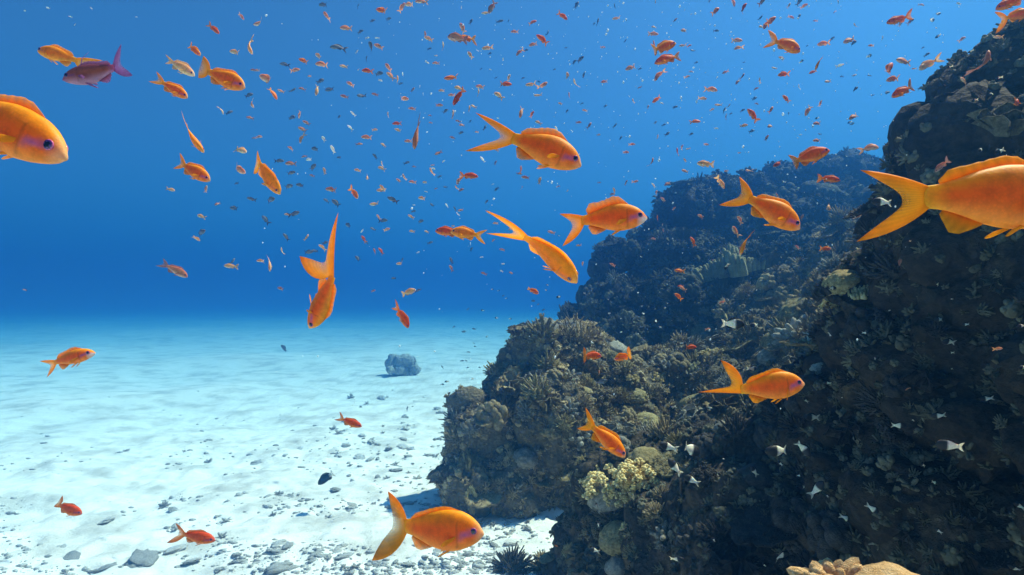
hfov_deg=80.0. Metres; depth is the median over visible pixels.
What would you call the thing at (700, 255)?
leaf coral
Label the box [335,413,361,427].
anthias
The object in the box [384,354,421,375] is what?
patch reef
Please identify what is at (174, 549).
coral fragment
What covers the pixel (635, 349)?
table coral
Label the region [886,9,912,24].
anthias
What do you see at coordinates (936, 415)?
two tone damselfish
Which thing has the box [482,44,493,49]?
anthias
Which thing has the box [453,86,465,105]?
anthias
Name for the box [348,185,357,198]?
anthias
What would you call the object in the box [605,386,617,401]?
branching coral
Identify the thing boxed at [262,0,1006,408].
plankton
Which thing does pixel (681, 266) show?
table coral
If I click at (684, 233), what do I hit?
leaf coral
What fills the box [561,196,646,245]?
anthias
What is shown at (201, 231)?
dark chromis
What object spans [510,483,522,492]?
finger coral
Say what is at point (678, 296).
anthias
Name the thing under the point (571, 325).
mound coral
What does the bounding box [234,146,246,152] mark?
anthias
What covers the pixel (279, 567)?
coral fragment
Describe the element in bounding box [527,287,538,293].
anthias
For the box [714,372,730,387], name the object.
branching coral
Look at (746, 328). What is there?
branching coral
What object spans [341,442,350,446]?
coral fragment
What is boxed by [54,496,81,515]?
anthias
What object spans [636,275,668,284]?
table coral
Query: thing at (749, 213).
fire coral
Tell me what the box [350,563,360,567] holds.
coral fragment
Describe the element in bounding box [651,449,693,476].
coral
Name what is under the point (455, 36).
anthias
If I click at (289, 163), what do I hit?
anthias
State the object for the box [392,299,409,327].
anthias
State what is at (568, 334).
branching coral
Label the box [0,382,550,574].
gravel
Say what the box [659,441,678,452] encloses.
two tone damselfish
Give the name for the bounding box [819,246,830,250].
anthias
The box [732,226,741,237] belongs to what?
anthias
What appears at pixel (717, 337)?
table coral
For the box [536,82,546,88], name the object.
anthias
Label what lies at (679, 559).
two tone damselfish
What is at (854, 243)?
branching coral
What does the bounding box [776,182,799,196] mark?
lobed coral
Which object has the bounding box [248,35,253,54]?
anthias
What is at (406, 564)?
coral fragment
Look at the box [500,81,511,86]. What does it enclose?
anthias
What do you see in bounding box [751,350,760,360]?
leaf coral
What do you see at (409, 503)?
coral fragment
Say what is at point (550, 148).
anthias
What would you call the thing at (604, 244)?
table coral
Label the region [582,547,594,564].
lobed coral
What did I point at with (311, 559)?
coral fragment
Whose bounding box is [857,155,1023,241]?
anthias
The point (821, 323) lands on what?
branching coral
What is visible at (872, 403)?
branching coral
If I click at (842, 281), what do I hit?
brain coral
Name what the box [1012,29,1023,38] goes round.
leaf coral
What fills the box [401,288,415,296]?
anthias
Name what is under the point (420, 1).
anthias
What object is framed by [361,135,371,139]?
anthias
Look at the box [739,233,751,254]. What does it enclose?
anthias
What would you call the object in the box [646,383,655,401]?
branching coral
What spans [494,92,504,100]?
anthias
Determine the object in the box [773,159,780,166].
anthias
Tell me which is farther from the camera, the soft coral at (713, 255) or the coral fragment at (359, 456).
the soft coral at (713, 255)
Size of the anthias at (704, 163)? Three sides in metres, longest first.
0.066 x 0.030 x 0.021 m
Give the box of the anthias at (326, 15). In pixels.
[323,11,330,22]
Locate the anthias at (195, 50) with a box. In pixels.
[188,42,200,55]
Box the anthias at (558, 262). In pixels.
[485,210,577,283]
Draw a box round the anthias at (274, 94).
[268,87,276,99]
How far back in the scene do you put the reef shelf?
6.16 m
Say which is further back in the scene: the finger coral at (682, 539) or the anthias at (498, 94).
the anthias at (498, 94)
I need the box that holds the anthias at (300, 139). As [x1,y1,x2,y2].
[299,132,307,142]
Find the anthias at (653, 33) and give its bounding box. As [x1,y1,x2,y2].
[648,31,657,35]
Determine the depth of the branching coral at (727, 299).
7.73 m
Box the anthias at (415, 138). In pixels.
[412,115,419,148]
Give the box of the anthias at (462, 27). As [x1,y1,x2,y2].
[459,23,466,34]
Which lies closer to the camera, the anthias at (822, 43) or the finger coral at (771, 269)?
the anthias at (822, 43)
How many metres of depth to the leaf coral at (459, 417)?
5.33 m
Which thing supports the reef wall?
on the sandy ground
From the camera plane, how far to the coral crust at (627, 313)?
9.96 m
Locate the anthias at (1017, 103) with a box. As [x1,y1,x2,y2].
[1014,97,1020,105]
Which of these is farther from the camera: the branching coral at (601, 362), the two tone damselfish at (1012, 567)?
the branching coral at (601, 362)
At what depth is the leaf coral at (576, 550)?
3.45 m
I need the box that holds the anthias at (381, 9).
[376,7,387,12]
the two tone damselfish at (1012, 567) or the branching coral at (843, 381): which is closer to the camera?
the two tone damselfish at (1012, 567)
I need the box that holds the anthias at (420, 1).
[415,0,427,4]
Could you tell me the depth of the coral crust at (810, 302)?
5.86 m
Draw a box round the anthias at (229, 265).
[224,263,238,268]
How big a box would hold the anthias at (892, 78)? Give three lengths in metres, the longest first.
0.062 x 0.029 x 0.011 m
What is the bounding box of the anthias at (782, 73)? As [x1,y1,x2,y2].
[778,71,789,76]
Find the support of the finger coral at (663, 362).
on the coral outcrop
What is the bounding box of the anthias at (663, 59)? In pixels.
[654,51,680,64]
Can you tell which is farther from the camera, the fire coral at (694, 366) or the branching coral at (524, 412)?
the fire coral at (694, 366)
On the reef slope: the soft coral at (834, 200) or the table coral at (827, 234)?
the soft coral at (834, 200)
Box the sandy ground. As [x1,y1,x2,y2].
[0,303,563,574]
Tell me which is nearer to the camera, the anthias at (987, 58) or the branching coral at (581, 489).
the anthias at (987, 58)
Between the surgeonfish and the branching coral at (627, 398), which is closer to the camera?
the surgeonfish
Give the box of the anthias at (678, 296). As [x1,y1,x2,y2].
[674,293,683,300]
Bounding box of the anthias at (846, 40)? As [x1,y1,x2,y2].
[843,36,855,43]
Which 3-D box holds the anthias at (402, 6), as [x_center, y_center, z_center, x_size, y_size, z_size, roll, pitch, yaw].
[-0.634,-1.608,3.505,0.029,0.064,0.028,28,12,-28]
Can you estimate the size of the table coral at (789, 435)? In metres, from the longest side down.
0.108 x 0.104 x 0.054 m
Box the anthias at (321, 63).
[315,61,327,67]
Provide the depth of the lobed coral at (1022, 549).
1.71 m
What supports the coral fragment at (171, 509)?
on the sandy ground
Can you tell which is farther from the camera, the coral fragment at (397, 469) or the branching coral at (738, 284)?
the branching coral at (738, 284)
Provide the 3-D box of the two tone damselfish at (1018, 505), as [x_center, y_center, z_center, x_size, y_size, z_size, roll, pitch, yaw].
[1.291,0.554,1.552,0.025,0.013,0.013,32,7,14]
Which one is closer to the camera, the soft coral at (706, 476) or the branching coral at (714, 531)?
the branching coral at (714, 531)
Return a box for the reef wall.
[747,24,1023,546]
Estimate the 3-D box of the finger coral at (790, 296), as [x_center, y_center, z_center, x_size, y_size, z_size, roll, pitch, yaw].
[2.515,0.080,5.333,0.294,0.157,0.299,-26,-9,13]
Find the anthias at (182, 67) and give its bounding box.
[165,54,194,76]
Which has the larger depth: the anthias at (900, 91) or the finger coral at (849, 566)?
the anthias at (900, 91)
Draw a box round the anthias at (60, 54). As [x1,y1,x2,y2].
[37,44,101,66]
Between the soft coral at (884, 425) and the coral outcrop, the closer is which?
the soft coral at (884, 425)
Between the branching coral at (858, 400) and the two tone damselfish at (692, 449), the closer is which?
the two tone damselfish at (692, 449)
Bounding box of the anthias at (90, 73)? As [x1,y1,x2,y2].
[62,45,132,87]
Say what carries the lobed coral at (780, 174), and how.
on the reef slope
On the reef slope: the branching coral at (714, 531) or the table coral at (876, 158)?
the table coral at (876, 158)
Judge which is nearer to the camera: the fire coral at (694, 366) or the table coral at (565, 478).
the table coral at (565, 478)
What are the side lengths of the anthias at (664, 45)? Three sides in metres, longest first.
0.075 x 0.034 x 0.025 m
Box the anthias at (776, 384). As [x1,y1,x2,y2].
[701,360,804,403]
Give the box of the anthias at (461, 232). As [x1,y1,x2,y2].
[451,226,486,243]
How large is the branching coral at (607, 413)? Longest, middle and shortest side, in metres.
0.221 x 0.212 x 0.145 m
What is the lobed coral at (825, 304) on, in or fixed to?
on the reef wall
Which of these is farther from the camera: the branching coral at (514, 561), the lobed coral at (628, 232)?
the lobed coral at (628, 232)
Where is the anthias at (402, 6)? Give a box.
[397,3,404,12]
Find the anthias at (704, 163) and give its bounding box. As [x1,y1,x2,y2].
[697,160,714,167]
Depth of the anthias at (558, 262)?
0.65 m
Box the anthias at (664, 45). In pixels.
[651,40,675,55]
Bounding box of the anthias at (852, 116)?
[849,112,857,119]
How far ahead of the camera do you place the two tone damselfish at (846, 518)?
2.00 m
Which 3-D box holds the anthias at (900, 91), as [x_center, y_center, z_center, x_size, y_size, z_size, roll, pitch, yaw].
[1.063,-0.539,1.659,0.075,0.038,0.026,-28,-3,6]
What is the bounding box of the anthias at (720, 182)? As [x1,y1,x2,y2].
[714,175,724,188]
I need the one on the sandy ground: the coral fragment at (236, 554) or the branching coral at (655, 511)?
the coral fragment at (236, 554)
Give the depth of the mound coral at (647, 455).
3.57 m
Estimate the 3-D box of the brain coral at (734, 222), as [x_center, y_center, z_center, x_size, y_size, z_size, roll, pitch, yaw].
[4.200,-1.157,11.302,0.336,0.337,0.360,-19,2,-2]
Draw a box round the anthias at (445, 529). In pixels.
[372,492,483,560]
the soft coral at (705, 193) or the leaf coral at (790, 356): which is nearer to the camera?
the leaf coral at (790, 356)
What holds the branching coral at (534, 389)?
on the coral outcrop
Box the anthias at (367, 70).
[362,68,373,73]
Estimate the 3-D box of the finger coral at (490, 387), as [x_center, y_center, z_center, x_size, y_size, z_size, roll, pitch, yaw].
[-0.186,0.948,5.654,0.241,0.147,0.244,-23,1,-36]
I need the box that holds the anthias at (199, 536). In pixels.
[167,524,215,545]
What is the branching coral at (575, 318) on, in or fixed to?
on the coral outcrop
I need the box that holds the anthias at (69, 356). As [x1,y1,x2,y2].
[41,347,95,376]
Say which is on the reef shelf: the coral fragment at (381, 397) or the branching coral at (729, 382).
the branching coral at (729, 382)
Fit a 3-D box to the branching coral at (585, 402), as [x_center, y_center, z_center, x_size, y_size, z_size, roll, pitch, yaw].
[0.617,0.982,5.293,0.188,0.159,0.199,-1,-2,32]
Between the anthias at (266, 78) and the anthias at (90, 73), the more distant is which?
the anthias at (266, 78)
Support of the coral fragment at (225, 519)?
on the sandy ground
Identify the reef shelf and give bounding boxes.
[675,215,860,421]
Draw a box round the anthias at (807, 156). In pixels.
[788,146,829,168]
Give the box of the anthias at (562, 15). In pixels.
[556,10,566,19]
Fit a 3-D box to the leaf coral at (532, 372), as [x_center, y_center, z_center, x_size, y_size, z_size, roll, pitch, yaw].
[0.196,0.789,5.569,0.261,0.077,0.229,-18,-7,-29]
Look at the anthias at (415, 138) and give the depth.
1.65 m
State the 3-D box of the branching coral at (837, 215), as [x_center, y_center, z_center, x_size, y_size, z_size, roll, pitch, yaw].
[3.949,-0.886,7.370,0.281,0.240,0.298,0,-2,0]
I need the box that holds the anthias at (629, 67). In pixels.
[625,63,635,69]
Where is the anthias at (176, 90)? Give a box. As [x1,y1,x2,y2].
[149,72,187,98]
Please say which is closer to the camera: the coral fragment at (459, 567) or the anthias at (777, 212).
the anthias at (777, 212)
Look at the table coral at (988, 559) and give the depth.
1.77 m
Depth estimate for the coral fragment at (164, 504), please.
5.63 m
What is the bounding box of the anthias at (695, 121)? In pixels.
[689,119,700,123]
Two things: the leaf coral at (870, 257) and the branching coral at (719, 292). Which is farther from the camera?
the branching coral at (719, 292)
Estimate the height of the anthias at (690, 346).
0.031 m
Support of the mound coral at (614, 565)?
on the reef ledge
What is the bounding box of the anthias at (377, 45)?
[374,43,383,49]
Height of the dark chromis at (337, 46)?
0.043 m
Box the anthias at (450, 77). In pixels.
[444,75,456,79]
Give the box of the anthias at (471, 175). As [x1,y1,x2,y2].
[460,172,477,179]
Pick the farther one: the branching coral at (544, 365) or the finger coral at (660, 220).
the finger coral at (660, 220)
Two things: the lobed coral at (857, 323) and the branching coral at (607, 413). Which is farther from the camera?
the branching coral at (607, 413)
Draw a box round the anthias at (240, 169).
[236,165,245,173]
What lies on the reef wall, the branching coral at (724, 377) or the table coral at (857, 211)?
the table coral at (857, 211)
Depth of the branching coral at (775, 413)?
2.88 m
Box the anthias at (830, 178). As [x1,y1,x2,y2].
[816,174,839,182]
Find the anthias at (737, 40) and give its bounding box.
[731,38,742,42]
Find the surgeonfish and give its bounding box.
[318,470,334,484]
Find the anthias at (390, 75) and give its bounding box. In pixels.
[386,72,396,80]
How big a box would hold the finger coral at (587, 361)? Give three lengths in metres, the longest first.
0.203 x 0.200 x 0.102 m
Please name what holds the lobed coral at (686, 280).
on the reef slope
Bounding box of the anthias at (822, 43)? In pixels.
[817,39,830,45]
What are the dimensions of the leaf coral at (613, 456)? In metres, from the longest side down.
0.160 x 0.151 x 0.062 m
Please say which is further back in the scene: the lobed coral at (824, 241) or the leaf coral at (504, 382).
the lobed coral at (824, 241)
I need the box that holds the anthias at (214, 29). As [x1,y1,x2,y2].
[206,21,218,33]
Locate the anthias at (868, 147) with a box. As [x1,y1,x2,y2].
[856,144,878,155]
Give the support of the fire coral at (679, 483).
on the reef ledge
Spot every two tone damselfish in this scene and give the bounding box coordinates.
[590,547,599,552]
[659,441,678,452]
[668,458,683,476]
[669,556,683,561]
[684,474,700,486]
[685,442,699,455]
[721,317,744,328]
[747,366,756,370]
[750,322,757,326]
[750,466,758,475]
[765,443,786,456]
[776,551,789,558]
[795,441,810,455]
[805,413,819,420]
[807,481,824,498]
[839,513,849,521]
[864,503,878,513]
[871,196,890,206]
[891,422,905,428]
[931,412,945,418]
[935,438,963,451]
[942,338,956,344]
[980,395,994,400]
[995,147,1004,153]
[1008,564,1020,570]
[1013,502,1023,509]
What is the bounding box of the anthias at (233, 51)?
[230,49,238,54]
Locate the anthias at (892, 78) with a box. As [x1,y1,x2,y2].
[886,75,898,81]
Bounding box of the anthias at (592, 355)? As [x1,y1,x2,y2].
[583,348,601,362]
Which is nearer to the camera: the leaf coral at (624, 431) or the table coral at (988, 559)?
the table coral at (988, 559)
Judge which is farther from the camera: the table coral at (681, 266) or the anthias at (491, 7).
the table coral at (681, 266)
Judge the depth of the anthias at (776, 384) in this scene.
0.74 m
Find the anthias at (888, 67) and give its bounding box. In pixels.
[884,63,892,74]
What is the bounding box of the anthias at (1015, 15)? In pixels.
[995,8,1023,33]
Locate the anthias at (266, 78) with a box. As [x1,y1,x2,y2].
[259,74,270,84]
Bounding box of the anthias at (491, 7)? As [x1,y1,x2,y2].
[488,0,497,13]
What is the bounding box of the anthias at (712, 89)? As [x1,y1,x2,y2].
[704,86,716,91]
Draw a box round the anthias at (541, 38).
[536,34,549,46]
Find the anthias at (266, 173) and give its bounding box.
[253,151,280,194]
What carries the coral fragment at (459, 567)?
on the sandy ground
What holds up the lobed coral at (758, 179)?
on the reef slope
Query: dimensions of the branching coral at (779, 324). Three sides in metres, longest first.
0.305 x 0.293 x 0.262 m
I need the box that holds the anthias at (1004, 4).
[995,0,1020,10]
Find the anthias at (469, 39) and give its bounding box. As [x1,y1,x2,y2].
[462,34,476,45]
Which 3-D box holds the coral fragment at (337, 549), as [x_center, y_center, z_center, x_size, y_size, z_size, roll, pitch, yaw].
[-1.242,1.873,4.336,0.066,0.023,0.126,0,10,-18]
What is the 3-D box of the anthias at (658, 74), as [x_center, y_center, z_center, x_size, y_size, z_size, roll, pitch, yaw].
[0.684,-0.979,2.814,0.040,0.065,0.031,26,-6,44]
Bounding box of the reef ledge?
[540,403,1023,574]
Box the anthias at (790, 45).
[763,30,799,53]
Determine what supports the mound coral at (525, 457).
on the coral outcrop
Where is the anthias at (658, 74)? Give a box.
[654,68,666,80]
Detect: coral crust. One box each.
[435,319,700,518]
[538,402,1023,574]
[557,146,885,345]
[670,211,862,424]
[745,19,1023,561]
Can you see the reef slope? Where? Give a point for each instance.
(682, 217)
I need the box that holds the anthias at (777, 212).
[720,177,799,230]
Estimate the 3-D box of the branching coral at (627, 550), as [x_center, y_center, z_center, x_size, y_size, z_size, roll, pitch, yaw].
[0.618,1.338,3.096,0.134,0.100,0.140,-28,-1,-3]
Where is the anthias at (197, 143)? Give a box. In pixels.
[182,114,203,152]
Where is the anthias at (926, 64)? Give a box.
[919,53,943,69]
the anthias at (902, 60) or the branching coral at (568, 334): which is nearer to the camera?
the anthias at (902, 60)
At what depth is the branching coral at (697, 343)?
6.44 m
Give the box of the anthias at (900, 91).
[892,79,914,97]
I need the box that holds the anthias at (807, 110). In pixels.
[805,105,812,115]
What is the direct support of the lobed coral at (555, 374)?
on the coral outcrop
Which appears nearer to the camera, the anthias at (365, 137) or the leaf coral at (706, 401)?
the anthias at (365, 137)
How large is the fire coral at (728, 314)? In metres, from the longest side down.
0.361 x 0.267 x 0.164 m
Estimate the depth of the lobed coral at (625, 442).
3.74 m
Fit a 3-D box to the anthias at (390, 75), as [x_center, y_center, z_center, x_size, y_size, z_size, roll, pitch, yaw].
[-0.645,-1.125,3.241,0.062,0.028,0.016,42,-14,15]
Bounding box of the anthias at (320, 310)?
[300,214,337,328]
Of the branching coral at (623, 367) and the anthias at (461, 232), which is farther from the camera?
the branching coral at (623, 367)
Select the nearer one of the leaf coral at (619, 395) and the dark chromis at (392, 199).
the dark chromis at (392, 199)
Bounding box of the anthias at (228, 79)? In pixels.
[198,56,244,90]
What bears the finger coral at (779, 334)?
on the reef shelf
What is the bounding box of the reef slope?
[559,150,885,351]
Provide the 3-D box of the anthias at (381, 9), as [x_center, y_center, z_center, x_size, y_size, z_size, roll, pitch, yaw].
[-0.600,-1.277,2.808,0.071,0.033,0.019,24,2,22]
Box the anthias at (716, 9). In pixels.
[710,7,718,15]
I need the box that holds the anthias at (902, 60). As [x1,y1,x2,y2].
[896,57,910,66]
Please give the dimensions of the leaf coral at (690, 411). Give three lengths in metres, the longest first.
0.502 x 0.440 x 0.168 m
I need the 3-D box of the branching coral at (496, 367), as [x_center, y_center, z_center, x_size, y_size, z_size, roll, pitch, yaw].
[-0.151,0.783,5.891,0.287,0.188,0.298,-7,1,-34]
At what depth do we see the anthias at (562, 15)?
2.72 m
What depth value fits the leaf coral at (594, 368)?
5.75 m
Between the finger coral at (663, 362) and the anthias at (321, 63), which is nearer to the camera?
the anthias at (321, 63)
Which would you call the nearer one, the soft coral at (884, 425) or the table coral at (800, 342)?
the soft coral at (884, 425)
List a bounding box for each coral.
[426,463,450,481]
[438,407,461,426]
[442,428,460,449]
[453,412,471,421]
[453,457,486,476]
[458,448,481,469]
[459,418,479,437]
[462,487,503,508]
[465,485,477,497]
[473,417,491,426]
[476,399,507,431]
[483,358,508,377]
[484,382,496,397]
[489,542,538,574]
[491,504,503,515]
[492,453,504,461]
[493,365,527,395]
[495,393,513,411]
[505,389,519,396]
[506,322,527,335]
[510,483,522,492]
[512,447,537,468]
[515,400,537,421]
[519,313,559,343]
[520,373,553,404]
[523,368,544,377]
[524,391,564,410]
[528,549,544,572]
[529,348,559,369]
[531,317,558,330]
[531,444,543,456]
[533,480,551,487]
[537,376,554,385]
[538,552,554,563]
[541,355,568,369]
[545,368,562,384]
[545,425,561,439]
[547,488,565,510]
[552,411,575,431]
[552,466,569,483]
[557,300,577,318]
[558,319,596,325]
[558,324,579,342]
[559,400,579,418]
[560,313,588,327]
[560,320,586,331]
[561,475,569,481]
[561,542,571,557]
[562,371,573,381]
[562,540,602,562]
[565,369,579,380]
[566,560,597,574]
[568,320,597,345]
[569,426,590,450]
[573,482,587,504]
[575,279,595,303]
[575,392,594,409]
[575,454,584,463]
[577,353,596,363]
[577,515,607,548]
[578,425,590,435]
[578,463,630,501]
[581,372,595,387]
[581,386,592,394]
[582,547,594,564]
[583,362,611,375]
[587,257,615,273]
[587,325,604,342]
[587,479,622,513]
[589,508,621,524]
[590,249,607,264]
[591,384,614,407]
[596,318,608,329]
[597,239,620,246]
[597,358,604,366]
[598,405,613,417]
[599,520,623,555]
[604,387,629,400]
[604,420,635,436]
[604,556,624,574]
[605,312,624,328]
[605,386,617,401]
[605,436,630,452]
[606,340,630,357]
[606,481,639,507]
[607,350,619,365]
[607,367,623,380]
[608,450,631,459]
[608,457,659,490]
[610,256,627,269]
[611,359,639,376]
[616,387,635,403]
[619,406,637,421]
[619,521,626,536]
[621,239,641,256]
[622,540,641,564]
[623,333,646,349]
[624,373,639,384]
[625,227,636,237]
[627,446,661,475]
[628,354,643,365]
[630,388,648,403]
[631,344,647,351]
[632,294,652,307]
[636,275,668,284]
[636,412,658,425]
[637,421,652,431]
[638,349,653,360]
[641,215,658,230]
[642,499,664,521]
[645,225,673,243]
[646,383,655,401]
[647,356,672,367]
[647,414,672,438]
[649,235,663,244]
[649,393,664,402]
[650,520,671,546]
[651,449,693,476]
[651,484,667,500]
[652,372,663,383]
[652,386,662,396]
[653,353,666,359]
[654,540,670,554]
[656,217,666,224]
[656,357,670,369]
[658,282,695,306]
[659,288,680,301]
[660,346,672,355]
[664,192,687,212]
[664,428,681,446]
[665,352,689,372]
[667,178,695,187]
[670,273,700,296]
[670,331,686,344]
[670,389,679,401]
[670,479,688,494]
[672,260,691,268]
[673,227,699,240]
[674,521,701,557]
[676,393,698,412]
[678,403,703,420]
[681,362,699,377]
[681,433,699,444]
[682,326,691,336]
[684,349,702,363]
[685,335,708,352]
[687,361,700,371]
[689,171,707,185]
[689,464,721,484]
[690,413,710,423]
[690,420,718,429]
[691,244,765,283]
[691,250,715,262]
[691,324,714,339]
[692,432,713,458]
[693,186,716,204]
[695,386,740,414]
[695,517,729,546]
[697,347,722,358]
[699,246,727,266]
[700,334,718,349]
[701,236,730,249]
[702,239,715,247]
[705,331,728,340]
[709,169,728,176]
[709,280,734,301]
[711,303,730,317]
[713,192,731,211]
[713,420,724,430]
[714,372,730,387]
[716,297,729,308]
[716,336,752,351]
[716,369,747,387]
[717,411,754,445]
[718,367,741,374]
[719,177,740,197]
[723,308,736,320]
[723,339,749,359]
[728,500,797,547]
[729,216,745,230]
[729,318,755,341]
[733,288,749,299]
[734,278,743,288]
[734,382,748,407]
[734,463,776,489]
[736,166,756,174]
[736,184,743,197]
[739,281,754,290]
[743,248,786,268]
[746,308,762,316]
[747,209,754,219]
[749,172,764,186]
[751,227,785,235]
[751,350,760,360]
[753,295,774,300]
[753,418,779,449]
[755,271,777,290]
[757,349,776,366]
[759,333,773,348]
[759,398,786,421]
[763,341,785,350]
[765,267,775,272]
[765,311,790,340]
[766,283,793,306]
[766,319,774,328]
[771,496,808,532]
[772,167,795,183]
[772,314,806,344]
[774,410,809,434]
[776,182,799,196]
[777,297,805,322]
[778,231,793,242]
[779,337,816,349]
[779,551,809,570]
[780,458,805,490]
[782,351,804,362]
[783,540,805,554]
[784,243,811,259]
[784,395,800,411]
[785,257,795,264]
[786,274,806,290]
[786,289,801,300]
[786,432,803,438]
[786,557,862,574]
[788,515,806,538]
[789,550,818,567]
[799,180,818,194]
[799,312,811,328]
[802,158,825,170]
[804,319,820,342]
[805,510,855,561]
[809,228,838,238]
[809,362,822,374]
[811,183,840,199]
[811,194,841,208]
[811,273,831,301]
[812,239,830,249]
[814,306,840,329]
[818,251,846,268]
[818,299,839,309]
[821,269,859,295]
[822,241,841,253]
[828,191,847,197]
[828,205,850,223]
[834,368,859,388]
[834,408,877,434]
[835,224,846,233]
[838,173,847,178]
[842,203,876,218]
[844,219,855,227]
[844,307,882,339]
[845,221,858,251]
[847,284,868,299]
[851,253,881,270]
[851,379,884,415]
[852,219,874,242]
[852,386,866,402]
[854,561,918,574]
[858,150,881,161]
[863,252,901,283]
[866,157,885,172]
[866,162,878,170]
[869,306,899,330]
[876,413,913,450]
[882,371,911,397]
[882,440,932,452]
[888,520,921,548]
[894,484,925,503]
[911,210,931,224]
[916,496,975,530]
[934,557,981,574]
[961,541,1018,570]
[964,53,998,73]
[967,102,1023,136]
[1009,19,1023,29]
[1010,393,1023,403]
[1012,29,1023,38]
[1014,94,1023,102]
[1020,546,1023,555]
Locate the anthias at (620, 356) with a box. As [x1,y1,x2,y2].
[614,346,630,360]
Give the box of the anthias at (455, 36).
[448,32,467,44]
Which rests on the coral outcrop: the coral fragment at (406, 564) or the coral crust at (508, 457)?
the coral crust at (508, 457)
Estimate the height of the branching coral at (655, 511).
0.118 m
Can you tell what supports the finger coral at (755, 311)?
on the reef shelf
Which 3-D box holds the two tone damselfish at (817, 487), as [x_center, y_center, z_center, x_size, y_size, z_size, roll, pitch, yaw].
[0.955,0.630,1.917,0.029,0.063,0.031,8,25,-27]
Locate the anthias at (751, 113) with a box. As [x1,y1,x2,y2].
[747,109,760,123]
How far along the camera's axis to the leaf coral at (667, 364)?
6.09 m
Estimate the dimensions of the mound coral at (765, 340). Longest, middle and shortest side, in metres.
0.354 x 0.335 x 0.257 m
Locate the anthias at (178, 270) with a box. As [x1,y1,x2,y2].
[157,259,187,277]
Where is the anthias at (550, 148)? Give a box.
[466,113,580,169]
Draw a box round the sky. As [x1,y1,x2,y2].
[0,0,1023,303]
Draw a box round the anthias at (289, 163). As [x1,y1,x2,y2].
[285,161,295,165]
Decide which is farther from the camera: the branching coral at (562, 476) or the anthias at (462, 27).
the branching coral at (562, 476)
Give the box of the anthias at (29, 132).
[0,94,67,163]
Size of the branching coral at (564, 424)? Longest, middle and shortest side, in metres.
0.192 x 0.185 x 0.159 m
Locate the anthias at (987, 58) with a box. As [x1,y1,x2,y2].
[963,50,990,76]
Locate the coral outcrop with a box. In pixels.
[439,324,700,518]
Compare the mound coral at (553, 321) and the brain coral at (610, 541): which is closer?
the brain coral at (610, 541)
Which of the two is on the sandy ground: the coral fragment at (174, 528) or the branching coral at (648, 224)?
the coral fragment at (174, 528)
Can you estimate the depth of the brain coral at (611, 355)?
5.92 m
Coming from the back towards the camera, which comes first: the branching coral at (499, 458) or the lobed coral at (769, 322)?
the lobed coral at (769, 322)
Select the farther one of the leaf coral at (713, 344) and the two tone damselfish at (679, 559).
the leaf coral at (713, 344)
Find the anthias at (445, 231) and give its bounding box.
[435,226,460,238]
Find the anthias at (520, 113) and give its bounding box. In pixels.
[519,106,523,117]
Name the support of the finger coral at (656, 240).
on the reef slope
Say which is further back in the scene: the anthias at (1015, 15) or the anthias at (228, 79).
the anthias at (1015, 15)
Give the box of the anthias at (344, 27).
[340,25,351,30]
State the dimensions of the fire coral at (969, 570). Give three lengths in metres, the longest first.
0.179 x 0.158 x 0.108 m
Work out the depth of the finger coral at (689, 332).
8.41 m
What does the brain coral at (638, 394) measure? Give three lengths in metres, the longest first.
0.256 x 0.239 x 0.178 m
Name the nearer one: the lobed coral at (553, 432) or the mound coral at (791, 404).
the mound coral at (791, 404)
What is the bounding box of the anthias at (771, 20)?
[764,16,775,27]
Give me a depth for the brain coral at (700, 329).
8.21 m
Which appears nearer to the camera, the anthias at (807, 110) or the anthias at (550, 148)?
the anthias at (550, 148)
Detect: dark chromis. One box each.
[199,229,205,234]
[262,216,270,225]
[267,196,274,203]
[280,62,290,67]
[287,211,298,217]
[330,44,348,52]
[332,199,339,207]
[387,196,399,203]
[595,379,606,384]
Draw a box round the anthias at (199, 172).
[174,154,209,181]
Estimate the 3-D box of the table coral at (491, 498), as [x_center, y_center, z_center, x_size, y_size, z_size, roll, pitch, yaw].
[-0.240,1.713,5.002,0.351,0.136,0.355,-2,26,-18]
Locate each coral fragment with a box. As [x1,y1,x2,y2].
[56,544,66,547]
[63,550,80,559]
[87,569,100,573]
[98,517,115,523]
[98,562,117,570]
[124,549,159,567]
[158,500,171,508]
[163,544,188,553]
[168,507,177,512]
[170,524,179,530]
[182,557,201,563]
[214,566,223,572]
[215,532,226,537]
[219,516,231,522]
[231,552,241,557]
[236,491,248,495]
[250,459,260,464]
[264,561,297,573]
[266,548,285,554]
[271,539,288,544]
[281,542,293,548]
[307,556,316,563]
[310,551,321,556]
[315,553,330,560]
[330,487,340,491]
[333,546,341,553]
[333,553,353,559]
[339,564,347,569]
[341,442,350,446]
[347,502,356,508]
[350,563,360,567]
[353,453,364,458]
[377,395,385,399]
[391,468,402,471]
[397,444,408,448]
[401,562,411,565]
[403,501,414,504]
[454,563,463,570]
[463,550,473,556]
[490,541,500,547]
[524,525,531,530]
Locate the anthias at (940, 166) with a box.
[935,156,950,171]
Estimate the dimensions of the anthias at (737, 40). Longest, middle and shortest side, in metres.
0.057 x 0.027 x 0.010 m
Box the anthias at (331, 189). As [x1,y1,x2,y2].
[326,187,336,192]
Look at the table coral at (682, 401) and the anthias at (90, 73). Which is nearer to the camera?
the anthias at (90, 73)
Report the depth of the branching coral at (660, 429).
3.76 m
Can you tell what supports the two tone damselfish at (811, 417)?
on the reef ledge
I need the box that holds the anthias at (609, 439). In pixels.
[577,409,625,457]
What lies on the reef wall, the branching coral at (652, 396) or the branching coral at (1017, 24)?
the branching coral at (1017, 24)
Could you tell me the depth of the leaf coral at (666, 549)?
2.91 m
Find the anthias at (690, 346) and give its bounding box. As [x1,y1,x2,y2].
[685,344,695,350]

